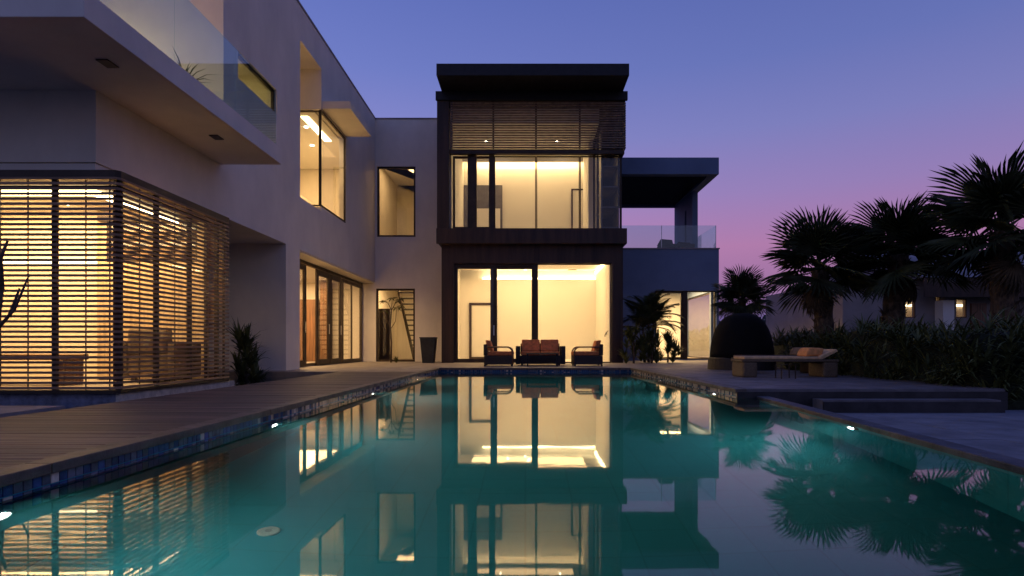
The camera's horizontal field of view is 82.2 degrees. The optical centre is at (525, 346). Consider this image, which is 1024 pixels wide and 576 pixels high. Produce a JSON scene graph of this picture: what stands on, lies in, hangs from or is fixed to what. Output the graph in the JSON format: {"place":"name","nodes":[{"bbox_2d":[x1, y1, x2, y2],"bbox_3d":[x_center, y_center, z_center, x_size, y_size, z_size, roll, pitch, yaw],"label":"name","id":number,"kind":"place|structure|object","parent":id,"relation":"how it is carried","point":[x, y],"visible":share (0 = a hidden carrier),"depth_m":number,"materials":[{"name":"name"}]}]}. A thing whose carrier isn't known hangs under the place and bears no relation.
{"place":"outdoors","nodes":[
{"label":"outdoors","id":0,"kind":"place"},
{"bbox_2d":[0,406,64,417],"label":"garden slab","id":1,"kind":"structure","parent":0,"point":[6,411],"depth_m":5.31,"materials":[{"name":"grey concrete"}]},
{"bbox_2d":[0,377,296,408],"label":"gravel bed","id":2,"kind":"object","parent":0,"point":[237,382],"depth_m":7.14,"materials":[{"name":"grey gravel"}]},
{"bbox_2d":[0,372,413,468],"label":"timber deck","id":3,"kind":"structure","parent":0,"point":[26,438],"depth_m":4.84,"materials":[{"name":"wood"}]},
{"bbox_2d":[212,356,783,376],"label":"stone terrace","id":4,"kind":"structure","parent":0,"point":[369,367],"depth_m":16.57,"materials":[{"name":"grey stone"}]},
{"bbox_2d":[0,0,441,369],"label":"white wing","id":5,"kind":"structure","parent":4,"relation":"on","point":[294,160],"depth_m":13.37,"materials":[{"name":"white paint"}]},
{"bbox_2d":[172,46,213,82],"bbox_3d":[-5.017,-3.970,8.507,0.723,0.629,0.831,0,0,30],"label":"balcony plant","id":6,"kind":"object","parent":5,"relation":"on","point":[179,63],"visible":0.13,"depth_m":8.57,"materials":[{"name":"green plant"}]},
{"bbox_2d":[238,54,273,110],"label":"window","id":7,"kind":"structure","parent":5,"relation":"in","point":[240,58],"depth_m":12.65,"materials":[{"name":"brown metal"}]},
{"bbox_2d":[300,263,305,365],"bbox_3d":[-6.070,-0.866,15.515,0.080,2.797,1.470,0,0,0],"label":"door","id":8,"kind":"structure","parent":5,"relation":"in","point":[302,266],"depth_m":16.10,"materials":[{"name":"brown metal"}]},
{"bbox_2d":[300,110,319,205],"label":"window","id":9,"kind":"structure","parent":5,"relation":"in","point":[300,110],"depth_m":16.12,"materials":[{"name":"brown metal"}]},
{"bbox_2d":[315,269,329,364],"bbox_3d":[-6.070,-0.866,17.625,0.080,2.797,1.150,0,0,0],"label":"door","id":10,"kind":"structure","parent":5,"relation":"in","point":[318,273],"depth_m":17.19,"materials":[{"name":"brown metal"}]},
{"bbox_2d":[320,110,345,222],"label":"window","id":11,"kind":"structure","parent":5,"relation":"in","point":[321,112],"depth_m":17.06,"materials":[{"name":"brown metal"}]},
{"bbox_2d":[330,274,341,363],"bbox_3d":[-6.070,-0.866,18.795,0.080,2.797,1.110,0,0,0],"label":"door","id":12,"kind":"structure","parent":5,"relation":"in","point":[332,277],"depth_m":19.08,"materials":[{"name":"brown metal"}]},
{"bbox_2d":[342,279,361,362],"bbox_3d":[-6.085,-0.866,20.625,0.050,2.797,2.350,0,0,0],"label":"door","id":13,"kind":"structure","parent":5,"relation":"in","point":[350,283],"depth_m":20.50,"materials":[{"name":"brown metal"}]},
{"bbox_2d":[376,289,414,361],"bbox_3d":[-4.870,-0.810,22.080,1.460,2.740,0.080,0,0,0],"label":"door","id":14,"kind":"structure","parent":5,"relation":"in","point":[377,290],"depth_m":22.04,"materials":[{"name":"brown metal"}]},
{"bbox_2d":[377,167,414,236],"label":"window","id":15,"kind":"structure","parent":5,"relation":"in","point":[378,168],"depth_m":22.04,"materials":[{"name":"brown metal"}]},
{"bbox_2d":[380,297,405,361],"bbox_3d":[-4.704,-0.601,20.812,1.036,2.324,0.538,0,0,0],"label":"young tree","id":16,"kind":"object","parent":4,"relation":"on","point":[393,298],"visible":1,"depth_m":20.79,"materials":[{"name":"green plant"}]},
{"bbox_2d":[419,337,437,362],"bbox_3d":[-3.345,0.117,20.300,0.550,0.885,0.550,0,0,0],"label":"tapered planter","id":17,"kind":"object","parent":4,"relation":"on","point":[428,348],"visible":1,"depth_m":20.07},
{"bbox_2d":[484,340,513,365],"bbox_3d":[-0.762,0.187,17.100,0.860,0.746,0.814,0,0,0],"label":"armchair","id":18,"kind":"object","parent":4,"relation":"on","point":[492,356],"visible":1,"depth_m":16.70,"materials":[{"name":"fabric"}]},
{"bbox_2d":[516,340,564,365],"bbox_3d":[0.451,0.172,17.680,1.470,0.777,0.840,0,0,0],"label":"sofa","id":19,"kind":"object","parent":4,"relation":"on","point":[537,346],"visible":0.94,"depth_m":17.30,"materials":[{"name":"fabric"}]},
{"bbox_2d":[526,353,558,365],"bbox_3d":[0.486,0.372,16.850,0.920,0.375,0.440,0,0,0],"label":"coffee table","id":20,"kind":"object","parent":4,"relation":"on","point":[544,353],"visible":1,"depth_m":16.65,"materials":[{"name":"wicker"}]},
{"bbox_2d":[571,340,602,365],"bbox_3d":[1.788,0.187,17.100,0.860,0.746,0.814,0,0,0],"label":"armchair","id":21,"kind":"object","parent":4,"relation":"on","point":[594,356],"visible":1,"depth_m":16.70,"materials":[{"name":"fabric"}]},
{"bbox_2d":[619,322,651,362],"bbox_3d":[3.710,-0.170,19.612,1.516,1.462,1.115,0,0,0],"label":"shrub","id":22,"kind":"object","parent":4,"relation":"on","point":[640,341],"visible":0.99,"depth_m":19.56,"materials":[{"name":"green plant"}]},
{"bbox_2d":[604,289,685,361],"bbox_3d":[4.317,-0.712,20.923,2.622,2.549,2.500,0,0,-37],"label":"feather palm","id":23,"kind":"object","parent":4,"relation":"on","point":[647,313],"visible":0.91,"depth_m":20.59,"materials":[{"name":"green plant"}]},
{"bbox_2d":[636,327,668,362],"bbox_3d":[4.245,-0.088,19.947,1.335,1.297,1.277,0,0,0],"label":"shrub","id":24,"kind":"object","parent":4,"relation":"on","point":[652,354],"visible":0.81,"depth_m":19.87,"materials":[{"name":"green plant"}]},
{"bbox_2d":[619,157,719,359],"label":"terrace wing","id":25,"kind":"structure","parent":4,"relation":"on","point":[682,276],"depth_m":24.00,"materials":[{"name":"white paint"}]},
{"bbox_2d":[657,239,675,247],"bbox_3d":[6.168,-4.389,25.600,0.705,0.698,0.700,0,0,0],"label":"terrace chair","id":26,"kind":"object","parent":25,"relation":"on","point":[666,243],"visible":0.59,"depth_m":25.63,"materials":[{"name":"grey fabric"}]},
{"bbox_2d":[655,291,682,358],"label":"window","id":27,"kind":"structure","parent":25,"relation":"in","point":[681,292],"depth_m":24.10,"materials":[{"name":"brown metal"}]},
{"bbox_2d":[676,242,694,247],"bbox_3d":[6.958,-4.329,25.600,0.705,0.578,0.700,0,0,0],"label":"terrace chair","id":28,"kind":"object","parent":25,"relation":"on","point":[683,245],"visible":0.53,"depth_m":25.25,"materials":[{"name":"grey fabric"}]},
{"bbox_2d":[687,293,708,357],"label":"window","id":29,"kind":"structure","parent":25,"relation":"in","point":[707,293],"depth_m":26.62,"materials":[{"name":"brown metal"}]},
{"bbox_2d":[687,291,714,358],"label":"window","id":30,"kind":"structure","parent":25,"relation":"in","point":[687,291],"depth_m":24.10,"materials":[{"name":"brown metal"}]},
{"bbox_2d":[658,330,685,362],"bbox_3d":[5.106,-0.064,20.607,1.504,1.250,1.350,0,0,22],"label":"shrub","id":31,"kind":"object","parent":4,"relation":"on","point":[673,345],"visible":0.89,"depth_m":20.49,"materials":[{"name":"green plant"}]},
{"bbox_2d":[708,264,779,319],"bbox_3d":[7.058,-1.094,19.073,2.283,3.308,2.237,0,0,0],"label":"fan palm","id":32,"kind":"object","parent":4,"relation":"on","point":[742,287],"visible":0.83,"depth_m":18.74,"materials":[{"name":"green plant"}]},
{"bbox_2d":[436,64,628,362],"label":"dark tower","id":33,"kind":"structure","parent":0,"point":[530,251],"depth_m":20.32,"materials":[{"name":"black metal"}]},
{"bbox_2d":[453,156,467,227],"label":"window","id":34,"kind":"structure","parent":33,"relation":"in","point":[454,157],"depth_m":20.32,"materials":[{"name":"brown metal"}]},
{"bbox_2d":[454,265,496,362],"bbox_3d":[-1.730,-1.142,20.410,1.498,3.393,0.100,0,0,0],"label":"window","id":35,"kind":"structure","parent":33,"relation":"in","point":[456,267],"depth_m":20.40,"materials":[{"name":"brown metal"}]},
{"bbox_2d":[469,303,489,358],"bbox_3d":[-1.774,-0.655,24.670,1.167,2.370,0.100,0,0,0],"label":"inner door","id":36,"kind":"structure","parent":33,"relation":"in","point":[479,313],"depth_m":24.66,"materials":[{"name":"white metal"}]},
{"bbox_2d":[464,185,501,227],"bbox_3d":[-1.774,-5.446,24.645,1.617,2.671,0.090,0,0,0],"label":"inner door","id":37,"kind":"structure","parent":33,"relation":"in","point":[482,190],"depth_m":24.63,"materials":[{"name":"paint"}]},
{"bbox_2d":[477,156,488,227],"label":"window","id":38,"kind":"structure","parent":33,"relation":"in","point":[478,157],"depth_m":20.32,"materials":[{"name":"brown metal"}]},
{"bbox_2d":[490,265,532,362],"bbox_3d":[-0.435,-1.142,20.500,1.572,3.393,0.060,0,0,0],"label":"window","id":39,"kind":"structure","parent":33,"relation":"in","point":[498,266],"depth_m":20.47,"materials":[{"name":"brown metal"}]},
{"bbox_2d":[494,156,535,227],"bbox_3d":[-0.351,-5.339,20.370,1.443,2.547,0.060,0,0,0],"label":"window","id":40,"kind":"structure","parent":33,"relation":"in","point":[494,156],"depth_m":20.34,"materials":[{"name":"brown metal"}]},
{"bbox_2d":[536,156,579,227],"bbox_3d":[1.133,-5.339,20.370,1.508,2.547,0.060,0,0,0],"label":"window","id":41,"kind":"structure","parent":33,"relation":"in","point":[536,156],"depth_m":20.34,"materials":[{"name":"brown metal"}]},
{"bbox_2d":[537,264,610,362],"bbox_3d":[1.702,-1.162,20.450,2.590,3.453,0.060,0,0,0],"label":"window","id":42,"kind":"structure","parent":33,"relation":"in","point":[537,264],"depth_m":20.42,"materials":[{"name":"brown metal"}]},
{"bbox_2d":[571,189,582,227],"bbox_3d":[2.391,-5.367,24.645,0.921,2.514,0.090,0,0,0],"label":"inner door","id":43,"kind":"structure","parent":33,"relation":"in","point":[574,192],"depth_m":24.63,"materials":[{"name":"brown metal"}]},
{"bbox_2d":[580,156,620,227],"bbox_3d":[2.604,-5.339,20.370,1.415,2.547,0.060,0,0,0],"label":"window","id":44,"kind":"structure","parent":33,"relation":"in","point":[580,156],"depth_m":20.34,"materials":[{"name":"brown metal"}]},
{"bbox_2d":[595,129,618,227],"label":"shelf wall","id":45,"kind":"structure","parent":33,"relation":"on","point":[610,173],"depth_m":21.22,"materials":[{"name":"wood"}]},
{"bbox_2d":[619,157,621,227],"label":"window","id":46,"kind":"structure","parent":33,"relation":"in","point":[621,157],"depth_m":20.42,"materials":[{"name":"brown metal"}]},
{"bbox_2d":[299,0,1023,342],"label":"sky","id":47,"kind":"structure","parent":0,"point":[809,104],"materials":[{"name":"purple"}]},
{"bbox_2d":[688,350,708,355],"bbox_3d":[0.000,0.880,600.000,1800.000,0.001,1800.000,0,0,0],"label":"ground","id":48,"kind":"structure","parent":0,"point":[698,353],"depth_m":75.56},
{"bbox_2d":[0,370,735,498],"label":"pool basin","id":49,"kind":"object","parent":48,"relation":"in","point":[256,424],"visible":0.06,"depth_m":4.14,"materials":[{"name":"teal tile"}]},
{"bbox_2d":[0,370,735,501],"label":"waterline mosaic","id":50,"kind":"object","parent":49,"relation":"attached to","point":[8,490],"visible":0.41,"depth_m":3.96,"materials":[{"name":"tile"}]},
{"bbox_2d":[0,368,746,487],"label":"pool coping","id":51,"kind":"object","parent":49,"relation":"on","point":[15,474],"visible":1,"depth_m":3.92,"materials":[{"name":"stone"}]},
{"bbox_2d":[0,372,1023,575],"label":"pool water","id":52,"kind":"structure","parent":49,"relation":"in","point":[535,474],"depth_m":2.62,"materials":[{"name":"teal liquid"}]},
{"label":"pool rim wall","id":53,"kind":"structure","parent":49,"relation":"attached to","visible":0},
{"bbox_2d":[756,396,1023,472],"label":"pool rim","id":54,"kind":"object","parent":53,"relation":"on","point":[1008,462],"visible":0.51,"depth_m":4.17,"materials":[{"name":"stone"}]},
{"bbox_2d":[688,328,708,350],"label":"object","id":55,"kind":"object","parent":48,"relation":"on","point":[694,338],"visible":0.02,"depth_m":114.77,"materials":[{"name":"beige"}]},
{"bbox_2d":[701,325,708,347],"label":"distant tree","id":56,"kind":"object","parent":48,"relation":"on","point":[705,337],"visible":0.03,"depth_m":62.09,"materials":[{"name":"plant"}]},
{"bbox_2d":[757,205,892,338],"bbox_3d":[6.870,-1.257,13.543,2.958,4.275,2.960,0,0,0],"label":"fan palm","id":57,"kind":"object","parent":48,"relation":"on","point":[822,239],"visible":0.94,"depth_m":13.22,"materials":[{"name":"green plant"}]},
{"bbox_2d":[766,250,1023,340],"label":"neighbour villa","id":58,"kind":"object","parent":48,"relation":"on","point":[935,304],"visible":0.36,"depth_m":25.00,"materials":[{"name":"white paint"}]},
{"bbox_2d":[905,298,914,317],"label":"window","id":59,"kind":"structure","parent":58,"relation":"in","point":[914,298],"depth_m":25.03,"materials":[{"name":"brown wood"}]},
{"bbox_2d":[956,299,965,317],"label":"window","id":60,"kind":"structure","parent":58,"relation":"in","point":[956,299],"depth_m":25.03,"materials":[{"name":"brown wood"}]},
{"bbox_2d":[770,304,1023,409],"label":"strap leaf hedge","id":61,"kind":"object","parent":48,"relation":"on","point":[989,355],"visible":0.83,"depth_m":9.19,"materials":[{"name":"green plant"}]},
{"bbox_2d":[827,192,979,329],"bbox_3d":[8.356,-1.264,12.999,3.017,4.292,2.966,0,0,0],"label":"fan palm","id":62,"kind":"object","parent":48,"relation":"on","point":[908,229],"visible":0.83,"depth_m":12.65,"materials":[{"name":"green plant"}]},
{"bbox_2d":[914,140,1023,326],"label":"fan palm","id":63,"kind":"object","parent":48,"relation":"on","point":[996,262],"visible":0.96,"depth_m":10.82,"materials":[{"name":"green plant"}]},
{"bbox_2d":[639,368,1004,391],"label":"side deck","id":64,"kind":"structure","parent":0,"point":[765,381],"depth_m":8.85,"materials":[{"name":"stone"}]},
{"bbox_2d":[707,313,776,370],"bbox_3d":[5.306,-0.130,14.400,1.600,1.380,1.600,0,0,0],"label":"domed daybed","id":65,"kind":"object","parent":64,"relation":"on","point":[741,334],"visible":0.88,"depth_m":13.84,"materials":[{"name":"black wicker"}]},
{"bbox_2d":[731,347,825,372],"bbox_3d":[5.290,0.288,12.300,1.751,0.544,0.594,0,0,0],"label":"sun lounger","id":66,"kind":"object","parent":64,"relation":"on","point":[804,367],"visible":0.23,"depth_m":12.28,"materials":[{"name":"wicker"}]},
{"bbox_2d":[731,347,838,376],"bbox_3d":[4.777,0.288,10.850,1.751,0.544,0.594,0,0,0],"label":"sun lounger","id":67,"kind":"object","parent":64,"relation":"on","point":[819,366],"visible":1,"depth_m":10.58,"materials":[{"name":"brown wicker"}]},
{"bbox_2d":[775,365,795,378],"bbox_3d":[4.544,0.432,10.250,0.260,0.256,0.260,0,0,0],"label":"side table","id":68,"kind":"object","parent":64,"relation":"on","point":[789,371],"visible":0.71,"depth_m":10.12,"materials":[{"name":"black metal"}]},
{"bbox_2d":[838,410,1023,459],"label":"terrace","id":69,"kind":"structure","parent":0,"point":[1001,433],"depth_m":6.04,"materials":[{"name":"grey stone"}]},
{"bbox_2d":[813,398,1000,409],"bbox_3d":[4.875,1.117,7.548,2.250,0.885,0.296,0,0,0],"label":"deck step","id":70,"kind":"object","parent":69,"relation":"on","point":[818,403],"visible":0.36,"depth_m":7.50,"materials":[{"name":"stone"}]},
{"bbox_2d":[736,392,1007,409],"bbox_3d":[4.535,1.225,7.679,3.530,1.270,0.038,0,0,0],"label":"step riser","id":71,"kind":"object","parent":70,"relation":"attached to","point":[804,398],"visible":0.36,"depth_m":7.66,"materials":[{"name":"stone"}]},
{"bbox_2d":[823,402,1004,412],"bbox_3d":[4.885,1.103,7.379,2.270,0.815,0.038,0,0,0],"label":"step riser","id":72,"kind":"object","parent":70,"relation":"attached to","point":[916,407],"visible":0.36,"depth_m":7.36,"materials":[{"name":"stone"}]},
{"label":"pond floor","id":73,"kind":"structure","parent":0,"visible":0},
{"bbox_2d":[0,240,29,328],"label":"bare tree","id":74,"kind":"object","parent":73,"relation":"on","point":[15,303],"visible":1,"depth_m":6.59,"materials":[{"name":"brown plant"}]},
{"bbox_2d":[0,163,233,401],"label":"slatted room","id":75,"kind":"object","parent":73,"relation":"on","point":[84,293],"visible":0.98,"depth_m":7.72,"materials":[{"name":"brown wood"}]},
{"bbox_2d":[1,354,88,385],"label":"indoor console","id":76,"kind":"object","parent":75,"relation":"on","point":[71,359],"visible":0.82,"depth_m":8.22,"materials":[{"name":"brown wood"}]},
{"bbox_2d":[0,186,115,386],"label":"window","id":77,"kind":"structure","parent":75,"relation":"in","point":[114,211],"depth_m":7.50,"materials":[{"name":"brown metal"}]},
{"bbox_2d":[107,222,196,261],"bbox_3d":[-6.150,-1.765,9.700,1.500,0.750,0.040,0,0,0],"label":"window","id":78,"kind":"structure","parent":75,"relation":"in","point":[107,222],"depth_m":9.68,"materials":[{"name":"brown metal"}]},
{"bbox_2d":[123,329,200,382],"bbox_3d":[-5.720,0.138,9.200,0.930,0.820,0.680,0,0,0],"label":"indoor armchair","id":79,"kind":"object","parent":75,"relation":"on","point":[144,349],"visible":0.38,"depth_m":8.88,"materials":[{"name":"beige fabric"}]},
{"bbox_2d":[123,188,207,385],"bbox_3d":[-5.223,-0.750,8.580,0.045,2.620,2.040,0,0,0],"label":"window","id":80,"kind":"structure","parent":75,"relation":"in","point":[123,188],"depth_m":9.57,"materials":[{"name":"brown metal"}]},
{"bbox_2d":[220,314,281,377],"bbox_3d":[-5.959,0.112,12.780,1.442,1.696,1.491,0,0,0],"label":"yucca plant","id":81,"kind":"object","parent":73,"relation":"on","point":[246,362],"visible":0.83,"depth_m":12.58,"materials":[{"name":"green plant"}]}
]}

